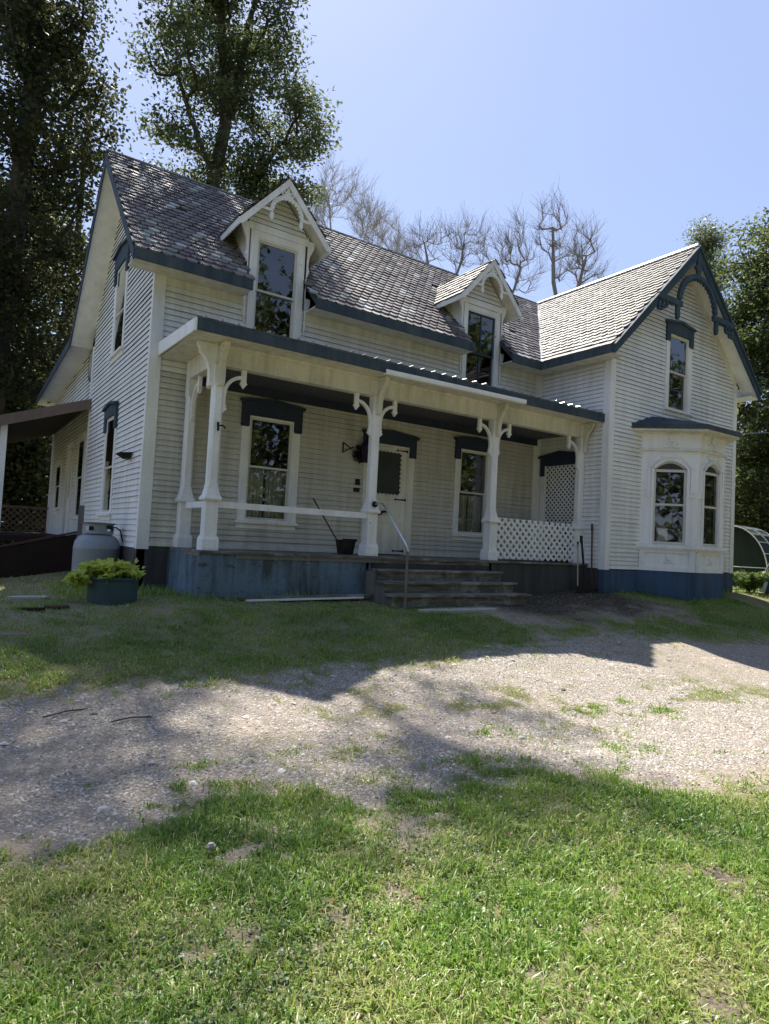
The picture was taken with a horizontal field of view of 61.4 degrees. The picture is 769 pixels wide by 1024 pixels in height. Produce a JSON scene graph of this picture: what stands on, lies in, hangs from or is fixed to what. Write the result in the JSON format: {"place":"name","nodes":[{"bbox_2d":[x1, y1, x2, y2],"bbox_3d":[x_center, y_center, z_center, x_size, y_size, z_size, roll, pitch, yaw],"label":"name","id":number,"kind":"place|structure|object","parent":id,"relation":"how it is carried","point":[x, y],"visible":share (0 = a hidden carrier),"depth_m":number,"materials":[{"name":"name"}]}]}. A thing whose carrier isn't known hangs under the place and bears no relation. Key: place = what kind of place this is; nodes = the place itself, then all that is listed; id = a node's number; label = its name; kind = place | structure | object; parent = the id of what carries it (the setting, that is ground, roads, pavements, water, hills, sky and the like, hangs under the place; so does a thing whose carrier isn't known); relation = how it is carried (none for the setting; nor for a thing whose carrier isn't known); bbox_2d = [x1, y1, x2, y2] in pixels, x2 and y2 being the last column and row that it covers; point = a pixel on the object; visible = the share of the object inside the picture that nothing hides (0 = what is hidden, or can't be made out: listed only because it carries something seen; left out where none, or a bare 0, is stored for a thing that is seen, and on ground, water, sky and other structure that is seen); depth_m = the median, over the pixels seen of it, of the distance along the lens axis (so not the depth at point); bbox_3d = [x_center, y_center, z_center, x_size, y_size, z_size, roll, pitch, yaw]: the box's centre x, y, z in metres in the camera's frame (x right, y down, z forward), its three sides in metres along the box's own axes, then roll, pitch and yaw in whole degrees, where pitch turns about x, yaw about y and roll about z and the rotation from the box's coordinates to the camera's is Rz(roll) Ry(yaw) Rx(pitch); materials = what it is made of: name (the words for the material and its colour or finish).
{"place":"outdoors","nodes":[
{"label":"outdoors","id":0,"kind":"place"},
{"bbox_2d":[0,571,768,1023],"bbox_3d":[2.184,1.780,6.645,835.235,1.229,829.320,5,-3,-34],"label":"ground","id":1,"kind":"structure","parent":0,"point":[630,611],"depth_m":4.72,"materials":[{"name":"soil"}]},
{"bbox_2d":[0,358,52,547],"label":"understory tree","id":2,"kind":"object","parent":1,"relation":"on","point":[21,457],"visible":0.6,"depth_m":22.29,"materials":[{"name":"green plant"}]},
{"bbox_2d":[7,595,48,599],"bbox_3d":[-4.288,1.042,7.795,0.440,0.050,0.240,5,-3,-34],"label":"slate piece","id":3,"kind":"object","parent":1,"relation":"on","point":[29,597],"visible":0.74,"depth_m":7.74,"materials":[{"name":"stone"}]},
{"bbox_2d":[16,607,45,610],"bbox_3d":[-3.828,1.062,7.011,0.275,0.050,0.129,5,-3,-34],"label":"wood scrap","id":4,"kind":"object","parent":1,"relation":"on","point":[34,608],"visible":0.7,"depth_m":6.99,"materials":[{"name":"brown wood"}]},
{"bbox_2d":[0,531,76,577],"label":"ramp","id":5,"kind":"structure","parent":1,"relation":"on","point":[52,554],"depth_m":12.60,"materials":[{"name":"brown wood"}]},
{"bbox_2d":[0,0,98,532],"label":"maple tree","id":6,"kind":"object","parent":1,"relation":"on","point":[65,341],"visible":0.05,"depth_m":25.15,"materials":[{"name":"green plant"}]},
{"bbox_2d":[44,604,68,609],"bbox_3d":[-3.685,1.075,7.269,0.263,0.050,0.183,5,-3,-34],"label":"slate piece","id":7,"kind":"object","parent":1,"relation":"on","point":[63,606],"visible":0.74,"depth_m":7.22,"materials":[{"name":"orange stone"}]},
{"bbox_2d":[43,708,87,717],"bbox_3d":[-2.291,1.445,4.678,0.028,0.020,0.351,1,-3,39],"label":"stick","id":8,"kind":"object","parent":1,"relation":"on","point":[63,712],"visible":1,"depth_m":4.66,"materials":[{"name":"brown wood"}]},
{"bbox_2d":[0,0,133,444],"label":"maple tree","id":9,"kind":"object","parent":1,"relation":"on","point":[42,36],"visible":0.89,"depth_m":19.76,"materials":[{"name":"green plant"}]},
{"bbox_2d":[77,505,84,536],"bbox_3d":[-5.269,0.537,11.164,0.090,1.304,0.020,5,-3,-34],"label":"board","id":10,"kind":"object","parent":1,"relation":"on","point":[80,517],"visible":0.36,"depth_m":11.17,"materials":[{"name":"white wood"}]},
{"bbox_2d":[71,522,122,584],"bbox_3d":[-4.590,0.668,10.306,0.690,1.008,0.690,2,-3,15],"label":"propane tank","id":11,"kind":"object","parent":1,"relation":"on","point":[96,540],"visible":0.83,"depth_m":10.08,"materials":[{"name":"metal"}]},
{"bbox_2d":[87,576,139,605],"bbox_3d":[-3.350,0.963,7.978,0.620,0.335,0.620,5,-3,-34],"label":"planter","id":12,"kind":"object","parent":1,"relation":"on","point":[118,591],"visible":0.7,"depth_m":7.73,"materials":[{"name":"plastic"}]},
{"bbox_2d":[62,558,145,589],"bbox_3d":[-3.447,0.752,7.915,0.936,0.414,0.788,5,-3,-34],"label":"potted plant","id":13,"kind":"object","parent":12,"relation":"in","point":[80,576],"visible":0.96,"depth_m":7.78,"materials":[{"name":"green plant"}]},
{"bbox_2d":[111,716,151,721],"bbox_3d":[-1.817,1.480,4.644,0.282,0.020,0.029,5,-3,-37],"label":"stick","id":14,"kind":"object","parent":1,"relation":"on","point":[133,717],"visible":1,"depth_m":4.67,"materials":[{"name":"brown wood"}]},
{"bbox_2d":[131,546,134,564],"bbox_3d":[-3.773,0.805,9.759,0.165,0.750,0.020,5,-3,-34],"label":"board","id":15,"kind":"object","parent":1,"relation":"on","point":[132,563],"visible":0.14,"depth_m":9.74,"materials":[{"name":"grey wood"}]},
{"bbox_2d":[205,842,215,850],"bbox_3d":[-0.815,1.568,3.031,0.058,0.038,0.033,5,-3,-34],"label":"stone","id":16,"kind":"object","parent":1,"relation":"on","point":[209,846],"visible":1,"depth_m":3.02,"materials":[{"name":"grey stone"}]},
{"bbox_2d":[116,0,343,214],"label":"locust tree","id":17,"kind":"object","parent":1,"relation":"on","point":[230,78],"visible":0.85,"depth_m":20.17,"materials":[{"name":"green plant"}]},
{"bbox_2d":[245,597,363,601],"bbox_3d":[-1.106,1.252,9.312,1.851,0.059,0.070,5,-3,-33],"label":"plank","id":18,"kind":"object","parent":1,"relation":"on","point":[287,599],"visible":1,"depth_m":9.25,"materials":[{"name":"grey wood"}]},
{"bbox_2d":[238,594,371,599],"bbox_3d":[-1.100,1.229,9.403,2.103,0.070,0.100,5,-3,-32],"label":"plank","id":19,"kind":"object","parent":1,"relation":"on","point":[301,596],"visible":1,"depth_m":9.34,"materials":[{"name":"grey wood"}]},
{"bbox_2d":[308,144,397,246],"bbox_3d":[-2.010,-7.621,30.799,5.562,19.674,2.923,5,-3,-34],"label":"bare tree","id":20,"kind":"object","parent":1,"relation":"on","point":[329,216],"visible":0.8,"depth_m":30.87,"materials":[{"name":"brown wood"}]},
{"bbox_2d":[0,149,762,601],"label":"farmhouse","id":21,"kind":"object","parent":1,"relation":"on","point":[232,373],"visible":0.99,"depth_m":12.48,"materials":[{"name":"paint"}]},
{"bbox_2d":[50,459,64,513],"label":"window","id":22,"kind":"structure","parent":21,"relation":"in","point":[57,486],"depth_m":17.58,"materials":[{"name":"paint"}]},
{"bbox_2d":[61,441,75,533],"bbox_3d":[-7.795,-0.567,16.002,0.095,2.300,1.060,5,-3,-34],"label":"door","id":23,"kind":"structure","parent":21,"relation":"in","point":[70,453],"depth_m":16.27,"materials":[{"name":"paint"}]},
{"bbox_2d":[70,431,86,522],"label":"window","id":24,"kind":"structure","parent":21,"relation":"in","point":[78,491],"depth_m":14.76,"materials":[{"name":"paint"}]},
{"bbox_2d":[96,401,120,520],"bbox_3d":[-5.015,-0.926,11.838,0.215,2.170,1.140,5,-3,-34],"label":"window","id":25,"kind":"structure","parent":21,"relation":"in","point":[110,410],"depth_m":11.81,"materials":[{"name":"paint"}]},
{"bbox_2d":[107,237,130,365],"bbox_3d":[-4.850,-3.859,11.949,0.215,2.150,1.200,5,-3,-34],"label":"window","id":26,"kind":"structure","parent":21,"relation":"in","point":[121,258],"depth_m":11.92,"materials":[{"name":"paint"}]},
{"bbox_2d":[115,452,131,459],"bbox_3d":[-4.175,-0.906,10.377,0.220,0.100,0.380,5,-3,-34],"label":"flood light","id":27,"kind":"object","parent":21,"relation":"attached to","point":[125,455],"visible":0.97,"depth_m":10.28,"materials":[{"name":"black metal"}]},
{"bbox_2d":[234,397,306,530],"bbox_3d":[-1.970,-0.802,10.951,1.200,2.190,0.285,5,-3,-34],"label":"window","id":28,"kind":"structure","parent":21,"relation":"in","point":[280,487],"depth_m":10.97,"materials":[{"name":"paint"}]},
{"bbox_2d":[245,229,305,338],"bbox_3d":[-1.881,-3.716,11.040,1.000,1.980,0.156,5,-3,-34],"label":"window","id":29,"kind":"structure","parent":21,"relation":"in","point":[257,237],"depth_m":11.08,"materials":[{"name":"paint"}]},
{"bbox_2d":[312,498,356,554],"bbox_3d":[-0.824,0.237,10.502,0.771,0.884,0.255,5,-3,-34],"label":"dustpan","id":30,"kind":"object","parent":21,"relation":"on","point":[345,546],"visible":1,"depth_m":10.53,"materials":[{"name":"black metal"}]},
{"bbox_2d":[342,442,353,451],"bbox_3d":[-0.658,-1.165,11.756,0.235,0.196,0.015,5,-3,-34],"label":"iron triangle","id":31,"kind":"object","parent":21,"relation":"attached to","point":[346,445],"visible":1,"depth_m":11.71,"materials":[{"name":"black metal"}]},
{"bbox_2d":[355,479,359,484],"bbox_3d":[-0.491,-0.550,11.857,0.090,0.110,0.030,5,-3,-34],"label":"wall plate","id":32,"kind":"object","parent":21,"relation":"attached to","point":[357,481],"depth_m":11.84,"materials":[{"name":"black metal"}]},
{"bbox_2d":[360,434,368,462],"bbox_3d":[-0.340,-1.195,11.846,0.222,0.601,0.325,3,-3,-12],"label":"wall lantern","id":33,"kind":"object","parent":21,"relation":"attached to","point":[364,449],"depth_m":11.72,"materials":[{"name":"black metal"}]},
{"bbox_2d":[352,444,362,463],"bbox_3d":[-0.451,-1.062,11.824,0.304,0.373,0.151,5,-3,-34],"label":"dried bouquet","id":34,"kind":"object","parent":33,"relation":"hanging from","point":[358,456],"visible":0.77,"depth_m":11.79,"materials":[{"name":"brown plant"}]},
{"bbox_2d":[358,429,420,555],"bbox_3d":[0.019,-0.373,12.315,1.310,2.360,0.315,5,-3,-34],"label":"screen door","id":35,"kind":"structure","parent":21,"relation":"in","point":[395,477],"depth_m":12.35,"materials":[{"name":"paint"}]},
{"bbox_2d":[372,501,408,609],"bbox_3d":[0.042,0.631,9.885,0.137,1.634,1.134,4,-3,-27],"label":"handrail","id":36,"kind":"object","parent":21,"relation":"attached to","point":[375,504],"visible":0.94,"depth_m":9.41,"materials":[{"name":"metal"}]},
{"bbox_2d":[450,437,488,541],"bbox_3d":[1.812,-0.477,13.515,1.180,2.160,0.285,5,-3,-34],"label":"window","id":37,"kind":"structure","parent":21,"relation":"in","point":[473,445],"depth_m":13.49,"materials":[{"name":"paint"}]},
{"bbox_2d":[461,302,500,387],"bbox_3d":[1.990,-3.368,13.664,1.020,1.920,0.156,5,-3,-34],"label":"window","id":38,"kind":"structure","parent":21,"relation":"in","point":[495,318],"depth_m":13.81,"materials":[{"name":"paint"}]},
{"bbox_2d":[538,451,575,561],"bbox_3d":[3.788,-0.122,13.937,0.255,2.390,1.180,5,-3,-34],"label":"lattice door","id":39,"kind":"structure","parent":21,"relation":"in","point":[561,487],"depth_m":14.00,"materials":[{"name":"paint"}]},
{"bbox_2d":[658,528,667,541],"bbox_3d":[5.831,0.501,13.564,0.180,0.320,0.030,2,-3,11],"label":"card","id":40,"kind":"object","parent":21,"relation":"on","point":[662,534],"visible":0.86,"depth_m":13.55,"materials":[{"name":"white paper"}]},
{"bbox_2d":[663,319,696,419],"bbox_3d":[6.515,-3.165,14.395,1.130,2.120,0.215,5,-3,-34],"label":"window","id":41,"kind":"structure","parent":21,"relation":"in","point":[677,330],"depth_m":14.48,"materials":[{"name":"paint"}]},
{"bbox_2d":[631,416,740,601],"bbox_3d":[6.700,0.117,13.849,3.393,4.200,1.107,5,-3,-34],"label":"bay window","id":42,"kind":"structure","parent":21,"relation":"in","point":[688,569],"depth_m":13.44,"materials":[{"name":"paint"}]},
{"bbox_2d":[0,571,768,1023],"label":"grass","id":43,"kind":"structure","parent":1,"relation":"on","point":[174,859],"depth_m":2.81,"materials":[{"name":"green plant"}]},
{"bbox_2d":[345,183,426,260],"bbox_3d":[-0.154,-6.845,32.167,5.676,18.328,2.723,5,-3,-34],"label":"bare tree","id":44,"kind":"object","parent":1,"relation":"on","point":[391,246],"visible":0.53,"depth_m":32.09,"materials":[{"name":"brown wood"}]},
{"bbox_2d":[3,327,768,543],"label":"woods","id":45,"kind":"object","parent":1,"relation":"on","point":[736,440],"depth_m":31.60,"materials":[{"name":"green plant"}]},
{"bbox_2d":[389,206,498,273],"bbox_3d":[2.496,-6.371,30.628,6.571,17.580,2.737,5,-3,-34],"label":"bare tree","id":46,"kind":"object","parent":1,"relation":"on","point":[456,247],"visible":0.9,"depth_m":30.72,"materials":[{"name":"brown wood"}]},
{"bbox_2d":[122,758,768,1023],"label":"clover","id":47,"kind":"object","parent":1,"relation":"on","point":[179,949],"visible":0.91,"depth_m":2.59,"materials":[{"name":"green plant"}]},
{"bbox_2d":[365,563,531,607],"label":"porch steps","id":48,"kind":"structure","parent":1,"relation":"on","point":[440,588],"depth_m":10.29,"materials":[{"name":"grey wood"}]},
{"bbox_2d":[418,608,496,613],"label":"stone slab","id":49,"kind":"structure","parent":1,"relation":"on","point":[460,610],"depth_m":9.63,"materials":[{"name":"grey stone"}]},
{"bbox_2d":[469,192,556,296],"bbox_3d":[5.999,-6.462,31.635,5.488,18.186,2.881,5,-3,-34],"label":"bare tree","id":50,"kind":"object","parent":1,"relation":"on","point":[509,246],"visible":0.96,"depth_m":31.89,"materials":[{"name":"brown wood"}]},
{"bbox_2d":[524,178,616,295],"bbox_3d":[8.894,-6.534,31.393,5.897,18.604,2.903,5,-3,-34],"label":"bare tree","id":51,"kind":"object","parent":1,"relation":"on","point":[579,280],"visible":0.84,"depth_m":31.23,"materials":[{"name":"brown wood"}]},
{"bbox_2d":[576,541,581,592],"bbox_3d":[3.820,1.079,12.664,0.126,1.001,0.265,2,-3,13],"label":"hoe","id":52,"kind":"object","parent":1,"relation":"on","point":[578,589],"visible":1,"depth_m":12.64,"materials":[{"name":"grey wood"}]},
{"bbox_2d":[580,536,589,592],"bbox_3d":[3.940,1.034,12.800,0.220,1.128,0.191,5,-3,-34],"label":"shovel","id":53,"kind":"object","parent":1,"relation":"on","point":[586,585],"visible":1,"depth_m":12.75,"materials":[{"name":"black metal"}]},
{"bbox_2d":[587,524,598,592],"bbox_3d":[4.115,0.917,12.913,0.400,1.386,0.227,5,-3,-34],"label":"rake","id":54,"kind":"object","parent":1,"relation":"on","point":[591,589],"visible":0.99,"depth_m":12.95,"materials":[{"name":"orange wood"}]},
{"bbox_2d":[677,214,756,441],"bbox_3d":[12.726,-4.663,26.228,4.734,14.820,4.265,5,-3,-34],"label":"conifer tree","id":55,"kind":"object","parent":1,"relation":"on","point":[712,238],"visible":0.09,"depth_m":26.07,"materials":[{"name":"green plant"}]},
{"bbox_2d":[709,207,768,534],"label":"deciduous tree","id":56,"kind":"object","parent":1,"relation":"on","point":[751,310],"visible":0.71,"depth_m":21.93,"materials":[{"name":"green plant"}]},
{"bbox_2d":[733,525,768,587],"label":"hoop frame","id":57,"kind":"object","parent":1,"relation":"on","point":[751,550],"visible":0.45,"depth_m":18.52,"materials":[{"name":"white plastic"}]},
{"bbox_2d":[733,569,768,591],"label":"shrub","id":58,"kind":"object","parent":1,"relation":"on","point":[752,582],"visible":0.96,"depth_m":15.70,"materials":[{"name":"green plant"}]},
{"bbox_2d":[753,564,768,593],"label":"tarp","id":59,"kind":"object","parent":1,"relation":"on","point":[765,588],"visible":0.64,"depth_m":15.85,"materials":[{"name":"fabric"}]},
{"bbox_2d":[756,491,768,533],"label":"understory tree","id":60,"kind":"object","parent":1,"relation":"on","point":[767,508],"visible":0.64,"depth_m":20.84,"materials":[{"name":"green plant"}]},
{"bbox_2d":[0,0,768,521],"label":"sky","id":61,"kind":"structure","parent":0,"point":[651,117],"materials":[{"name":"blue"}]}
]}

